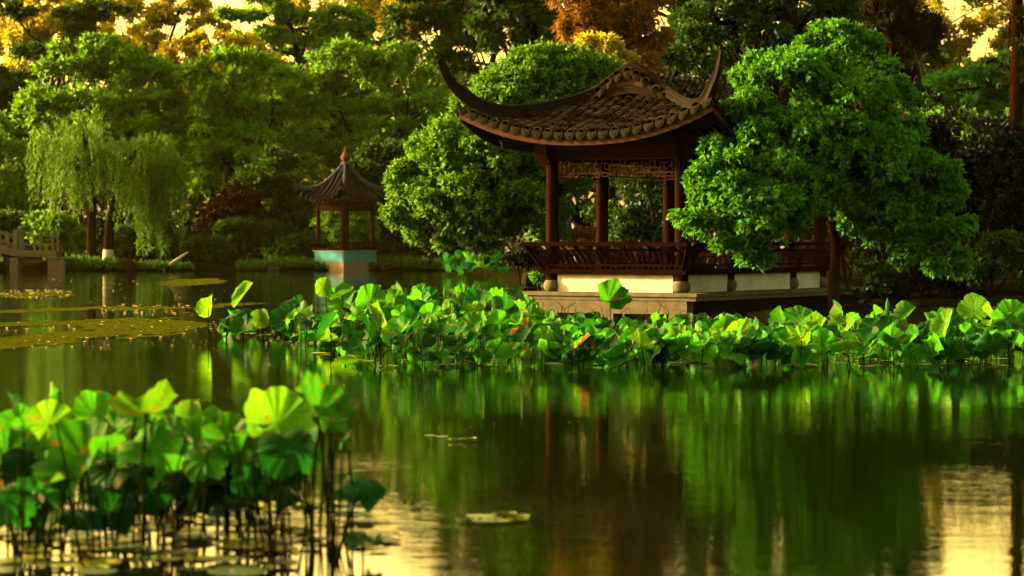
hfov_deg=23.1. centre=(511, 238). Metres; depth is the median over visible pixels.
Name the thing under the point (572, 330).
lotus leaf
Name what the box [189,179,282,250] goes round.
maple tree
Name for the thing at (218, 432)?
lotus leaf
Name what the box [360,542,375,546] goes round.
lily pad
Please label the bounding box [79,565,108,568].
lily pad
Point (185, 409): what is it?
lotus leaf
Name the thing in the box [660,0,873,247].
evergreen tree
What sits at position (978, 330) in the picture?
lotus leaf
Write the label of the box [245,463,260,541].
lotus stalk
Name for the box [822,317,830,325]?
lotus leaf
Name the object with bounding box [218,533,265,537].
lily pad
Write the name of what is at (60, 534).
lotus stalk
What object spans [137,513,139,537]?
lotus stalk
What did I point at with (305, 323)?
lotus leaf
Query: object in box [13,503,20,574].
lotus stalk
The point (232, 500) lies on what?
lotus leaf
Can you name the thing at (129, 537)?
lily pad
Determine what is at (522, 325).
lotus leaf
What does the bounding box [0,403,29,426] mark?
lotus leaf
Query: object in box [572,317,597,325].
lotus leaf
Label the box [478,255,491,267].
lotus leaf
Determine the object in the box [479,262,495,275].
lotus leaf
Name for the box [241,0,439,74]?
golden tree
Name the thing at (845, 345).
lotus leaf
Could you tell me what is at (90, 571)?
lily pad
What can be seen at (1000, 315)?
lotus leaf
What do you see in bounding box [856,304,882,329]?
lotus leaf
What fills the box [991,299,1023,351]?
lotus leaf
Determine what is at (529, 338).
lotus leaf
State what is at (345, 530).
lotus stalk
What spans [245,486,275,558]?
lotus stalk
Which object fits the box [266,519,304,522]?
lily pad
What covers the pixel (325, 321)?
lotus leaf
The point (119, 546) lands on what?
lily pad
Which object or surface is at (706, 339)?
lotus leaf
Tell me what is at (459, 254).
lotus leaf
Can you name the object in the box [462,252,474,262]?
lotus leaf
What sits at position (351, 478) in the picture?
lotus stalk
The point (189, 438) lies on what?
lotus leaf
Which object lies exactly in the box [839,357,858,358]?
lily pad
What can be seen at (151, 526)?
lily pad
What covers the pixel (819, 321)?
lotus leaf
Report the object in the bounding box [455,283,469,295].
lotus leaf
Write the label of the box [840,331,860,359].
lotus leaf
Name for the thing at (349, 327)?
lotus leaf
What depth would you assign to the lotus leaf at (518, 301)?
42.85 m
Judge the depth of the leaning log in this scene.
131.08 m
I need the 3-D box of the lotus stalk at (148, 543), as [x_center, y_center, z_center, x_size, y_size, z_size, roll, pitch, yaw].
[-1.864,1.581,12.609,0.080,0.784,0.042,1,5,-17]
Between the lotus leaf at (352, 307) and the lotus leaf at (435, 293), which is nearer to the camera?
the lotus leaf at (352, 307)
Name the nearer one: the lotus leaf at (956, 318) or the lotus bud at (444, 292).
the lotus leaf at (956, 318)
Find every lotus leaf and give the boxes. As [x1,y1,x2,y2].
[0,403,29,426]
[0,426,39,545]
[0,447,40,545]
[0,484,40,557]
[6,493,57,546]
[7,391,23,407]
[9,414,47,532]
[15,476,59,561]
[24,399,75,533]
[31,416,106,555]
[35,478,76,553]
[38,450,65,532]
[46,508,104,551]
[50,382,62,508]
[71,390,112,508]
[78,483,119,546]
[82,551,97,560]
[87,496,139,545]
[89,459,116,487]
[92,434,126,534]
[96,405,131,435]
[104,487,136,536]
[107,379,177,545]
[111,462,154,548]
[116,414,147,436]
[116,424,184,543]
[127,494,173,539]
[136,481,172,544]
[149,404,177,518]
[151,415,189,526]
[156,472,199,541]
[162,509,182,544]
[167,439,192,535]
[174,399,200,518]
[175,483,226,534]
[177,414,212,529]
[177,432,192,530]
[183,444,229,544]
[195,295,211,337]
[199,460,232,537]
[201,405,223,516]
[202,412,246,538]
[209,503,225,543]
[217,308,252,336]
[218,415,249,520]
[219,433,252,538]
[223,488,273,538]
[226,502,244,539]
[227,309,239,314]
[228,312,252,338]
[230,461,261,536]
[230,463,270,541]
[231,280,252,308]
[243,405,245,519]
[244,418,277,437]
[245,386,314,532]
[245,436,273,532]
[250,308,269,338]
[257,428,322,553]
[262,487,304,545]
[263,472,304,536]
[270,304,314,338]
[278,299,299,307]
[285,307,298,339]
[288,300,310,341]
[291,294,302,302]
[295,370,359,549]
[298,316,314,344]
[303,420,317,534]
[305,448,325,544]
[315,277,331,309]
[315,414,347,535]
[317,318,341,341]
[318,310,337,357]
[321,328,343,350]
[326,286,355,308]
[329,282,353,310]
[329,306,346,317]
[329,327,334,352]
[331,355,357,365]
[333,473,387,533]
[334,326,343,354]
[336,318,353,324]
[341,319,365,354]
[345,529,382,559]
[347,303,356,311]
[355,284,385,313]
[361,313,381,364]
[364,329,374,358]
[367,300,386,351]
[378,302,388,312]
[381,321,391,348]
[387,280,401,292]
[387,289,403,305]
[388,304,404,324]
[391,309,401,317]
[393,287,406,309]
[397,308,419,346]
[403,299,426,333]
[404,327,434,366]
[407,288,421,332]
[409,291,429,319]
[409,333,436,358]
[411,283,424,291]
[419,302,445,335]
[420,286,440,301]
[423,311,446,325]
[426,298,440,304]
[440,313,457,323]
[441,260,450,272]
[442,252,455,275]
[442,294,460,313]
[445,334,467,359]
[446,288,456,297]
[446,332,477,365]
[448,292,465,306]
[451,263,463,274]
[454,255,466,269]
[455,249,468,264]
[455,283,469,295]
[460,253,473,277]
[460,311,482,361]
[461,300,488,315]
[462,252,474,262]
[462,297,490,312]
[464,287,487,307]
[465,283,482,293]
[466,262,477,278]
[472,254,483,263]
[473,348,491,365]
[477,310,483,348]
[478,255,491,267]
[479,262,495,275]
[485,254,495,276]
[486,287,498,300]
[489,250,501,267]
[490,256,503,277]
[491,292,507,309]
[493,287,502,310]
[495,341,521,366]
[497,267,512,273]
[502,298,518,310]
[505,285,526,302]
[507,311,522,350]
[509,317,528,357]
[514,299,524,306]
[517,303,541,325]
[520,347,540,365]
[524,323,555,361]
[526,297,539,306]
[528,305,545,320]
[533,310,553,323]
[533,326,553,363]
[546,320,564,343]
[556,318,570,324]
[565,326,592,363]
[571,329,586,367]
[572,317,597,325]
[576,318,593,327]
[581,347,599,365]
[595,321,617,332]
[598,278,632,318]
[599,334,617,349]
[623,327,638,364]
[625,326,638,346]
[627,326,649,346]
[630,330,654,368]
[647,323,657,329]
[662,321,675,329]
[668,324,685,335]
[687,324,699,333]
[687,331,708,367]
[701,318,718,336]
[708,315,736,337]
[708,327,725,334]
[725,319,755,335]
[743,346,755,366]
[744,318,758,329]
[756,328,772,362]
[758,321,764,327]
[765,318,773,329]
[770,306,795,330]
[782,305,816,326]
[787,325,810,357]
[790,324,818,342]
[806,311,822,325]
[810,317,825,328]
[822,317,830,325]
[828,300,841,326]
[828,313,846,328]
[830,338,861,367]
[839,313,854,354]
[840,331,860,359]
[846,312,860,330]
[850,342,871,364]
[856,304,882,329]
[859,317,881,362]
[876,310,886,347]
[878,313,898,331]
[878,326,906,363]
[888,318,907,331]
[893,300,914,318]
[917,320,930,331]
[924,311,934,319]
[929,308,951,337]
[934,307,964,330]
[934,335,964,365]
[956,292,989,324]
[960,315,975,325]
[964,325,987,361]
[964,338,996,365]
[981,318,991,326]
[982,301,994,320]
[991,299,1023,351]
[991,316,1017,359]
[994,309,1016,354]
[1017,312,1023,322]
[1017,322,1023,330]
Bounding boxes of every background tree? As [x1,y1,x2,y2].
[378,0,503,240]
[460,0,576,268]
[596,0,853,225]
[835,0,968,122]
[920,93,1008,173]
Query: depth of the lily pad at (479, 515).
14.97 m
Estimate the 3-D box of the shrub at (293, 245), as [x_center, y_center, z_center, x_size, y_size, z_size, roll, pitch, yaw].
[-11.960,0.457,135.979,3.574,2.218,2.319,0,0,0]
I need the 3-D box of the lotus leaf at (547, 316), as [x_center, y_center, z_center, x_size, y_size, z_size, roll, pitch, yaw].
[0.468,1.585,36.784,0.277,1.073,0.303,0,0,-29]
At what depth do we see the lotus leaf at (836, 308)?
40.02 m
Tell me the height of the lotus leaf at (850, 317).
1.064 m
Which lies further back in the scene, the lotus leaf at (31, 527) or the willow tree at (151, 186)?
the willow tree at (151, 186)
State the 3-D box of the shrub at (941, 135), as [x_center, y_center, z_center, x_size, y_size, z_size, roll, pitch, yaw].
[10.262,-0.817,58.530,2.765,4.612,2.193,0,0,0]
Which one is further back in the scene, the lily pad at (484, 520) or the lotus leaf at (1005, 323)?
the lotus leaf at (1005, 323)
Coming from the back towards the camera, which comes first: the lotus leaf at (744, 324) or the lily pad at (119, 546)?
the lotus leaf at (744, 324)
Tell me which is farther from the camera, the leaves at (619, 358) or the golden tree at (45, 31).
the golden tree at (45, 31)
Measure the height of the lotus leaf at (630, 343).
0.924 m
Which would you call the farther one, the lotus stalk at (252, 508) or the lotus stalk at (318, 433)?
the lotus stalk at (252, 508)
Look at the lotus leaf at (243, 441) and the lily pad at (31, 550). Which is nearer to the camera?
the lily pad at (31, 550)
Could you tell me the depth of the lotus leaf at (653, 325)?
36.69 m
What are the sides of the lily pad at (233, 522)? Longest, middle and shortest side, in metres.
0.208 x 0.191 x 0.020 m
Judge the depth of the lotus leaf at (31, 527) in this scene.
13.37 m
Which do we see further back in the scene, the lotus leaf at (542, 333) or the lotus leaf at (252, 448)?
the lotus leaf at (542, 333)
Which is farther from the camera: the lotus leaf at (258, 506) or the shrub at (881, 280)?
the shrub at (881, 280)
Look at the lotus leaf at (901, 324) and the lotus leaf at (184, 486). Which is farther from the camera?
the lotus leaf at (901, 324)
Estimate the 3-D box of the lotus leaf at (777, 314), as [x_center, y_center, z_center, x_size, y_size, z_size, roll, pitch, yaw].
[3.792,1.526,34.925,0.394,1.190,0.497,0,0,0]
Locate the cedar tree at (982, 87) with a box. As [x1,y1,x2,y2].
[921,48,1010,119]
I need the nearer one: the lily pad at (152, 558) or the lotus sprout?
the lily pad at (152, 558)
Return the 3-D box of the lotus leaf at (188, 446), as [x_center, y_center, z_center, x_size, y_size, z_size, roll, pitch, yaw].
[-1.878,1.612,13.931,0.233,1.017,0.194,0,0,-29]
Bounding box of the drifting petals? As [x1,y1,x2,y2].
[2,279,966,432]
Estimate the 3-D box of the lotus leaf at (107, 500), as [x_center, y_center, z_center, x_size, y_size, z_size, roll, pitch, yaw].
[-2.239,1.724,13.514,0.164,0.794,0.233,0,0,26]
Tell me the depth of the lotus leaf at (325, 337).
37.18 m
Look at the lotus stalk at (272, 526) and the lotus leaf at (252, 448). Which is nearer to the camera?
the lotus leaf at (252, 448)
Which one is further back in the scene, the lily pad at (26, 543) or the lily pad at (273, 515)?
the lily pad at (273, 515)
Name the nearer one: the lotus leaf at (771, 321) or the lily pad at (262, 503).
the lily pad at (262, 503)
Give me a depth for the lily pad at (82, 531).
14.11 m
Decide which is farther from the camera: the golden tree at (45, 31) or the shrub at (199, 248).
the golden tree at (45, 31)
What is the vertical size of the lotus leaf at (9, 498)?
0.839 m
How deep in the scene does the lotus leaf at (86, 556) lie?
12.89 m
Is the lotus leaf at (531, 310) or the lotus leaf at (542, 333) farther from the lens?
the lotus leaf at (531, 310)
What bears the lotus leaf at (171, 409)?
on the water
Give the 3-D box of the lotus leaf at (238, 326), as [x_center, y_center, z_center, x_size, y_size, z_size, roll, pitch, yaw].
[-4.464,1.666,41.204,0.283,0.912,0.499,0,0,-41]
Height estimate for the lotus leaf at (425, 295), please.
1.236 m
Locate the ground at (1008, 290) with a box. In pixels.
[0,237,1023,323]
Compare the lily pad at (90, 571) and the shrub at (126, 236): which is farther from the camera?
the shrub at (126, 236)
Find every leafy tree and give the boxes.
[0,39,62,139]
[0,109,62,254]
[230,142,315,235]
[313,135,430,252]
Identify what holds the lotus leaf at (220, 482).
on the water
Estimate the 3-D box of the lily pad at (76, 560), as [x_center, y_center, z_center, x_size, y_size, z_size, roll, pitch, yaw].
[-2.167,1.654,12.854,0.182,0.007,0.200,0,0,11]
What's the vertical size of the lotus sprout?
0.740 m
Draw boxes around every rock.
[117,259,136,270]
[158,267,171,270]
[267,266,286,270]
[288,263,313,269]
[381,262,402,270]
[521,271,542,288]
[521,286,536,290]
[856,299,885,305]
[909,301,938,307]
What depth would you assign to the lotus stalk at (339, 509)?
12.78 m
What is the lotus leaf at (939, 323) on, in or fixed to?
on the water
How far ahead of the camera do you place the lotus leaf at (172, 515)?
13.50 m
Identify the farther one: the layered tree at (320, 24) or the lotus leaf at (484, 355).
the layered tree at (320, 24)
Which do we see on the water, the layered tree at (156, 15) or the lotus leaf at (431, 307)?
the lotus leaf at (431, 307)
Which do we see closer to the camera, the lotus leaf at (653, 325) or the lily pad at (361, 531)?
the lily pad at (361, 531)
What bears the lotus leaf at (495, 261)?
on the water
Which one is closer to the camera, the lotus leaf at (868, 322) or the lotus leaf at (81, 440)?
the lotus leaf at (81, 440)
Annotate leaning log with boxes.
[168,251,187,265]
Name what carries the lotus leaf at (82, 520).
on the water
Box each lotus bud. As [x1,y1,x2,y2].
[443,287,446,297]
[885,298,889,315]
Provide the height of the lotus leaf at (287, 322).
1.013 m
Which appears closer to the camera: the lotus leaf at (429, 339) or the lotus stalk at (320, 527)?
the lotus stalk at (320, 527)
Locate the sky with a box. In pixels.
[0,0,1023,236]
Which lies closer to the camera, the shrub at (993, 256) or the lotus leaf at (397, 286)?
the lotus leaf at (397, 286)
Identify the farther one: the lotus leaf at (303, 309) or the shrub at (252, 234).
the shrub at (252, 234)
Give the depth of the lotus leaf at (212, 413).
14.91 m
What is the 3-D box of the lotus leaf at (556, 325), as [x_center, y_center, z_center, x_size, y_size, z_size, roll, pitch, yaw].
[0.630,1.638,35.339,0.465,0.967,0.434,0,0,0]
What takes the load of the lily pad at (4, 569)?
on the water
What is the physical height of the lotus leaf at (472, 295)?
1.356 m
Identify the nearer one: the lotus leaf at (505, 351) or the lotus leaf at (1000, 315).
the lotus leaf at (505, 351)
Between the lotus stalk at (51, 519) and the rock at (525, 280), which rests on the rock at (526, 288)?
the rock at (525, 280)
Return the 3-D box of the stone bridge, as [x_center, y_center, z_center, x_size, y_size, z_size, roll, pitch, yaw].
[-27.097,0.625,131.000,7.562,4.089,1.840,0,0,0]
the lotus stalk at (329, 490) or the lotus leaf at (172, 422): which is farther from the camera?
the lotus leaf at (172, 422)
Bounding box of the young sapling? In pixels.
[527,270,545,290]
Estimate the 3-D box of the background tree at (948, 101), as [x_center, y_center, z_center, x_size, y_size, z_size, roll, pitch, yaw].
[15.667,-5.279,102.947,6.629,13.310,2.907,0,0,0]
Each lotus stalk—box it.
[0,448,19,555]
[9,437,27,539]
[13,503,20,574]
[18,450,22,568]
[19,431,25,573]
[42,515,50,575]
[43,484,47,558]
[47,481,56,550]
[49,465,62,561]
[55,424,79,566]
[59,471,69,561]
[67,496,84,567]
[73,493,75,508]
[80,474,90,551]
[81,471,84,509]
[95,496,101,552]
[105,441,108,545]
[131,416,135,440]
[137,476,149,569]
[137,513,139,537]
[139,435,143,575]
[158,434,186,568]
[189,447,207,575]
[231,428,248,564]
[235,461,242,566]
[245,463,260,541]
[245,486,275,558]
[251,454,257,564]
[261,469,266,567]
[264,471,275,573]
[267,487,272,563]
[270,505,273,530]
[282,493,285,555]
[295,483,310,552]
[298,445,316,570]
[311,426,319,551]
[311,442,317,570]
[317,471,325,575]
[318,430,323,524]
[326,437,328,493]
[327,481,335,553]
[328,440,336,523]
[332,447,336,528]
[336,434,343,565]
[339,493,359,549]
[339,502,353,560]
[346,450,349,519]
[349,459,353,530]
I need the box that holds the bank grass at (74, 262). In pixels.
[0,251,464,269]
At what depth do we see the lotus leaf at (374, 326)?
32.71 m
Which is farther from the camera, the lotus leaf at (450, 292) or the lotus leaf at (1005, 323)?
the lotus leaf at (450, 292)
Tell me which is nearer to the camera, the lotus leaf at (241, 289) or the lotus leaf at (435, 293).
the lotus leaf at (241, 289)
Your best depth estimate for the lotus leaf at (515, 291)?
45.54 m
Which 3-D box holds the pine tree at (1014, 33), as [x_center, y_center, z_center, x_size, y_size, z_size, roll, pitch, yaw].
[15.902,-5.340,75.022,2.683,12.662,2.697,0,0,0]
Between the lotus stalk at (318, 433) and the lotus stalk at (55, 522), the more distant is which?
the lotus stalk at (318, 433)
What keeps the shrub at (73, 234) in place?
on the ground at (1008, 290)
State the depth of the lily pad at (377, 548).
13.37 m
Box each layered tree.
[0,0,134,206]
[23,0,235,240]
[209,0,386,152]
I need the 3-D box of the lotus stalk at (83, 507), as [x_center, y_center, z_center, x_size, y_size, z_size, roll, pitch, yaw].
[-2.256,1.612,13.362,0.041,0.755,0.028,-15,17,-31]
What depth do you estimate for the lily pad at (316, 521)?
14.66 m
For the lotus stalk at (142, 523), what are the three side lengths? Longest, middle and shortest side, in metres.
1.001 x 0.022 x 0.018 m
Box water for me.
[0,271,1023,575]
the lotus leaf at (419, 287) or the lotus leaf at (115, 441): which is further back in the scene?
the lotus leaf at (419, 287)
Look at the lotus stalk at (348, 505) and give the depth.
13.98 m
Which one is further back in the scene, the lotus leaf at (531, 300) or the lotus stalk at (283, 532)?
the lotus leaf at (531, 300)
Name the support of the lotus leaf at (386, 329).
on the water
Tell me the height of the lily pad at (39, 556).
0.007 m
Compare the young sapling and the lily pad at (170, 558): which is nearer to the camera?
the lily pad at (170, 558)
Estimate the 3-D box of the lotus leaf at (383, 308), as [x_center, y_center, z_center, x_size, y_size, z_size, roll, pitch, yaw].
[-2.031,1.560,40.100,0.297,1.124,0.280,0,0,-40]
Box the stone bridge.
[0,229,66,270]
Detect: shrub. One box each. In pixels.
[0,205,34,253]
[17,208,97,257]
[101,216,183,259]
[157,230,237,261]
[210,214,297,257]
[260,228,321,259]
[308,211,382,247]
[367,227,446,258]
[414,222,532,264]
[498,240,542,286]
[561,223,612,266]
[593,165,662,266]
[643,180,827,268]
[807,105,894,279]
[826,255,914,302]
[880,252,977,300]
[915,106,1005,255]
[943,225,1023,294]
[958,113,1023,281]
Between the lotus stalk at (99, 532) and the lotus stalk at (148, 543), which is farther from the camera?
the lotus stalk at (99, 532)
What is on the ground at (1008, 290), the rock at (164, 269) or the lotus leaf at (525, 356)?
the rock at (164, 269)
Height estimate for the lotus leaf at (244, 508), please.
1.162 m
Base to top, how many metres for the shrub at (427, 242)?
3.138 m
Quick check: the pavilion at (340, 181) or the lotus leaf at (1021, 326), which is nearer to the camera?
the lotus leaf at (1021, 326)
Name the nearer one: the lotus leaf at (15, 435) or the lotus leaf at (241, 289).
the lotus leaf at (15, 435)
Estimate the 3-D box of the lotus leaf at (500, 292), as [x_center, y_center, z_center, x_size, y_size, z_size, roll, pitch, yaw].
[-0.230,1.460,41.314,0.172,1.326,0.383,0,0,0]
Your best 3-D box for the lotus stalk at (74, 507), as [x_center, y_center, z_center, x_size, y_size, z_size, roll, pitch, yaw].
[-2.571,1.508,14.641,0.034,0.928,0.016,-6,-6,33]
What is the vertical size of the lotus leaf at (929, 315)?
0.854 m
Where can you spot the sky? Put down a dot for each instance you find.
(979, 49)
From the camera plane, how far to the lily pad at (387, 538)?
13.81 m
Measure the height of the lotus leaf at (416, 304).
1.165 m
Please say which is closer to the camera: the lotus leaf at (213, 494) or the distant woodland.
the lotus leaf at (213, 494)
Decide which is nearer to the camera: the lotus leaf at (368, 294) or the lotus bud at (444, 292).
the lotus leaf at (368, 294)
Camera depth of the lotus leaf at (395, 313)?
35.95 m
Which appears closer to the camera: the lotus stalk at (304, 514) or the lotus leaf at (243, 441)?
the lotus stalk at (304, 514)
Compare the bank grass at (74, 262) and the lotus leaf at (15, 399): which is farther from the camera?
the bank grass at (74, 262)
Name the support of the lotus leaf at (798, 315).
on the water
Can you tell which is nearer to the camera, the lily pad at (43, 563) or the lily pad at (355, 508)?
the lily pad at (43, 563)
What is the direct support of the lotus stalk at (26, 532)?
on the water
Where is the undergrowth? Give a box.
[0,168,1006,270]
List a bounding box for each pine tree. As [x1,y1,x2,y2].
[841,0,950,258]
[997,0,1023,240]
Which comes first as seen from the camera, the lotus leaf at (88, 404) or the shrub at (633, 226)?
the lotus leaf at (88, 404)
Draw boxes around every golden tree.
[0,0,152,82]
[0,2,127,213]
[144,27,290,194]
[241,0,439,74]
[373,0,573,82]
[551,30,641,262]
[916,0,1023,67]
[918,12,1010,87]
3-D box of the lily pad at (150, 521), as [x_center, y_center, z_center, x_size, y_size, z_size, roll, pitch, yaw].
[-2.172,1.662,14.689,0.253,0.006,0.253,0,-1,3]
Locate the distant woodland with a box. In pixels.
[0,24,1008,239]
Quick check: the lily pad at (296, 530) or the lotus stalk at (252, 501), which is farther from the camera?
the lily pad at (296, 530)
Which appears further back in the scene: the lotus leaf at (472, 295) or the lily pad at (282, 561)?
the lotus leaf at (472, 295)
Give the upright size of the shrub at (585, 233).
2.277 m
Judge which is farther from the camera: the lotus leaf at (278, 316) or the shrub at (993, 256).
the shrub at (993, 256)
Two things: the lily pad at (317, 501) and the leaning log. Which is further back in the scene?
the leaning log
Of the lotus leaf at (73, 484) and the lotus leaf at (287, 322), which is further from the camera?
the lotus leaf at (287, 322)
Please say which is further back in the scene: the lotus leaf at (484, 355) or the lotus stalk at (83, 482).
the lotus leaf at (484, 355)
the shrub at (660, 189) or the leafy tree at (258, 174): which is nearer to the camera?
the shrub at (660, 189)
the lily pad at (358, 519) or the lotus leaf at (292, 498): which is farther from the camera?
the lily pad at (358, 519)
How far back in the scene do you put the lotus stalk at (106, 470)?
13.54 m
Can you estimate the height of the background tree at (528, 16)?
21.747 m
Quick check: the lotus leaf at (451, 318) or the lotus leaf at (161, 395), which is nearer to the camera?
the lotus leaf at (161, 395)
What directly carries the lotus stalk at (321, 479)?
on the water
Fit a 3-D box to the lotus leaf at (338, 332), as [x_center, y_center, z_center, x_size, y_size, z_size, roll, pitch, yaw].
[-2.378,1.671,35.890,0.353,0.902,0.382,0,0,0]
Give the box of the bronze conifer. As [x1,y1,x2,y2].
[544,0,677,266]
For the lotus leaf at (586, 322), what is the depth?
34.57 m
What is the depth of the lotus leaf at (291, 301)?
43.75 m
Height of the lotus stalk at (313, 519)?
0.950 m
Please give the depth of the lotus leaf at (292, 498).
13.56 m
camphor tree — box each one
[376,35,622,266]
[666,17,979,311]
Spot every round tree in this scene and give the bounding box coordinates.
[8,30,190,250]
[145,42,324,198]
[266,32,468,243]
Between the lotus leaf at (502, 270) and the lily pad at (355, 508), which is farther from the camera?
the lotus leaf at (502, 270)
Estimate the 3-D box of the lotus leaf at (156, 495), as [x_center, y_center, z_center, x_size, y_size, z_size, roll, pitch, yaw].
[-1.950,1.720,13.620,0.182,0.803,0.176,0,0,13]
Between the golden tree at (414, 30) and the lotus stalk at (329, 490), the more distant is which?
the golden tree at (414, 30)
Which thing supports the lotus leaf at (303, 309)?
on the water
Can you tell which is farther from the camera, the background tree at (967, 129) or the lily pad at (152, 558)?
the background tree at (967, 129)
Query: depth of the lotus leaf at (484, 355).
32.88 m
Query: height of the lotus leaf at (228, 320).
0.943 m
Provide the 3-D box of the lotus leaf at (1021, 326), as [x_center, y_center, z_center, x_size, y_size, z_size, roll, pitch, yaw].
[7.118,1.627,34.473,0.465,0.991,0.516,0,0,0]
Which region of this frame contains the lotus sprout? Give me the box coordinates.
[330,428,351,559]
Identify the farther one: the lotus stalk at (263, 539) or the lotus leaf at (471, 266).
the lotus leaf at (471, 266)
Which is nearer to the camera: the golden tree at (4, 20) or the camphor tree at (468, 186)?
the camphor tree at (468, 186)
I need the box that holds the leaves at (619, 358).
[221,302,1023,368]
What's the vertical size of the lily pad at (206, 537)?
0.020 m
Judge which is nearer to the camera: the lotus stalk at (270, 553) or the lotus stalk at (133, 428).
the lotus stalk at (270, 553)
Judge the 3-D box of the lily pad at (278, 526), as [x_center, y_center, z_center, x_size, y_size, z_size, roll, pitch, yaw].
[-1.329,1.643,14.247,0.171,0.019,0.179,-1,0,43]
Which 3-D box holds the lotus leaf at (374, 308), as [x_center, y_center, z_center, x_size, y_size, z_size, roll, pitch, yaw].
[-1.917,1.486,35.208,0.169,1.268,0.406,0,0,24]
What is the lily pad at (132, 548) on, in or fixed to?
on the water
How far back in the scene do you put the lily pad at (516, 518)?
14.82 m
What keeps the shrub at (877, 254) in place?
on the ground at (1008, 290)
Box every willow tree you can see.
[19,109,126,258]
[103,130,190,260]
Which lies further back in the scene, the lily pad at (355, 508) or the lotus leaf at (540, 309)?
the lotus leaf at (540, 309)
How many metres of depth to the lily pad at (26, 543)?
13.55 m
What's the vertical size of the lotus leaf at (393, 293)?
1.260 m
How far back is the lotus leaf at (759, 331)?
33.80 m
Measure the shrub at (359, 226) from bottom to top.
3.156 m
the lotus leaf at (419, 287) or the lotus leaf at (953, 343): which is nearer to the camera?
the lotus leaf at (953, 343)
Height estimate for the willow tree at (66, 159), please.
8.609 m
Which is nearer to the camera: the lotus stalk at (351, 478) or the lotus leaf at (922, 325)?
the lotus stalk at (351, 478)
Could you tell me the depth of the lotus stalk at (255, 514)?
12.72 m
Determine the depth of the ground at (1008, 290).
64.12 m
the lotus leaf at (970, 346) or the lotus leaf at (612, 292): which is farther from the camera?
the lotus leaf at (612, 292)
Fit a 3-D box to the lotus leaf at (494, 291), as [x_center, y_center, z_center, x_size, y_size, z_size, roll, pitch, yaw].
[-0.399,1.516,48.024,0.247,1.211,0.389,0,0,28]
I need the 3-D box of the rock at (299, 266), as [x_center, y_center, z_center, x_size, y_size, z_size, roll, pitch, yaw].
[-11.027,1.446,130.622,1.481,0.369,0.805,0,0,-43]
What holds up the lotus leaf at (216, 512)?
on the water
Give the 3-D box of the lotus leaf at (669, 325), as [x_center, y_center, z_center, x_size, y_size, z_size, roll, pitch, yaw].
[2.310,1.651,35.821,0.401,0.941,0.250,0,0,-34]
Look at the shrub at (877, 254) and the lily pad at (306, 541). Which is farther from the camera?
the shrub at (877, 254)
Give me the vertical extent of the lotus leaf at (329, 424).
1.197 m
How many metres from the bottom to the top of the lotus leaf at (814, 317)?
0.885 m
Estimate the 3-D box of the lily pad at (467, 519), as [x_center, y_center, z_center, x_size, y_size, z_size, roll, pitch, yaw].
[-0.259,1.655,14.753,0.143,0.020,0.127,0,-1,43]
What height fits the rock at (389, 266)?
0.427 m
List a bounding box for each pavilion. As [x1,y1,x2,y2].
[293,145,389,270]
[437,46,921,321]
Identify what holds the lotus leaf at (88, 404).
on the water
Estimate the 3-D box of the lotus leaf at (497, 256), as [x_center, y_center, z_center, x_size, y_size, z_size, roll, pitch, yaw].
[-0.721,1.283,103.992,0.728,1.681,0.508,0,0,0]
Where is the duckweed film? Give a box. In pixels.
[0,278,264,348]
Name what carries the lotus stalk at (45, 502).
on the water
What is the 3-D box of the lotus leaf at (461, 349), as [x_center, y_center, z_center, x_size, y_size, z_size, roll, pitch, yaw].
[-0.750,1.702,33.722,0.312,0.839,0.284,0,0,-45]
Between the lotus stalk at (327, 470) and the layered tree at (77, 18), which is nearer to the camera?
the lotus stalk at (327, 470)
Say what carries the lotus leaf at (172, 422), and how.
on the water
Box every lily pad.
[0,529,27,533]
[0,557,19,562]
[0,566,25,572]
[4,535,32,539]
[4,559,32,562]
[14,540,50,547]
[23,547,50,552]
[23,554,54,558]
[27,561,62,565]
[31,534,63,540]
[51,564,81,566]
[52,553,100,558]
[62,533,85,537]
[69,530,102,532]
[69,536,96,539]
[70,546,112,549]
[72,558,104,562]
[74,568,117,573]
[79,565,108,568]
[80,538,128,544]
[84,559,120,565]
[96,556,121,559]
[101,534,140,540]
[112,544,153,547]
[120,546,150,550]
[127,555,156,560]
[136,519,154,523]
[148,524,180,528]
[154,548,199,555]
[156,557,182,560]
[158,541,184,547]
[160,526,199,532]
[175,535,214,539]
[176,555,214,559]
[178,531,224,536]
[179,567,211,569]
[180,519,195,523]
[200,514,244,521]
[205,556,251,561]
[207,567,266,575]
[213,520,245,525]
[216,538,239,543]
[216,564,243,570]
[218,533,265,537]
[224,542,266,549]
[244,565,276,570]
[252,539,278,543]
[254,514,286,517]
[258,535,302,541]
[258,558,298,565]
[259,501,274,506]
[260,544,298,551]
[262,524,293,529]
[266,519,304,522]
[282,527,318,533]
[296,499,319,504]
[296,538,322,543]
[305,536,336,539]
[308,520,337,523]
[335,507,363,509]
[336,529,382,531]
[337,518,375,520]
[340,511,372,516]
[347,530,369,534]
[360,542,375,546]
[364,516,393,519]
[366,532,401,535]
[366,547,390,549]
[370,536,401,541]
[434,363,455,365]
[456,517,477,520]
[463,437,476,439]
[466,514,494,516]
[472,519,496,521]
[482,516,502,518]
[492,511,516,515]
[506,516,528,520]
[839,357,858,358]
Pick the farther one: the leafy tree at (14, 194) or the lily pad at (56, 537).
the leafy tree at (14, 194)
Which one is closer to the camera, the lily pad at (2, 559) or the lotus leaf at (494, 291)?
the lily pad at (2, 559)
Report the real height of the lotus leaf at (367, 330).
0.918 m
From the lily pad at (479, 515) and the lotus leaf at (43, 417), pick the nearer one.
the lotus leaf at (43, 417)

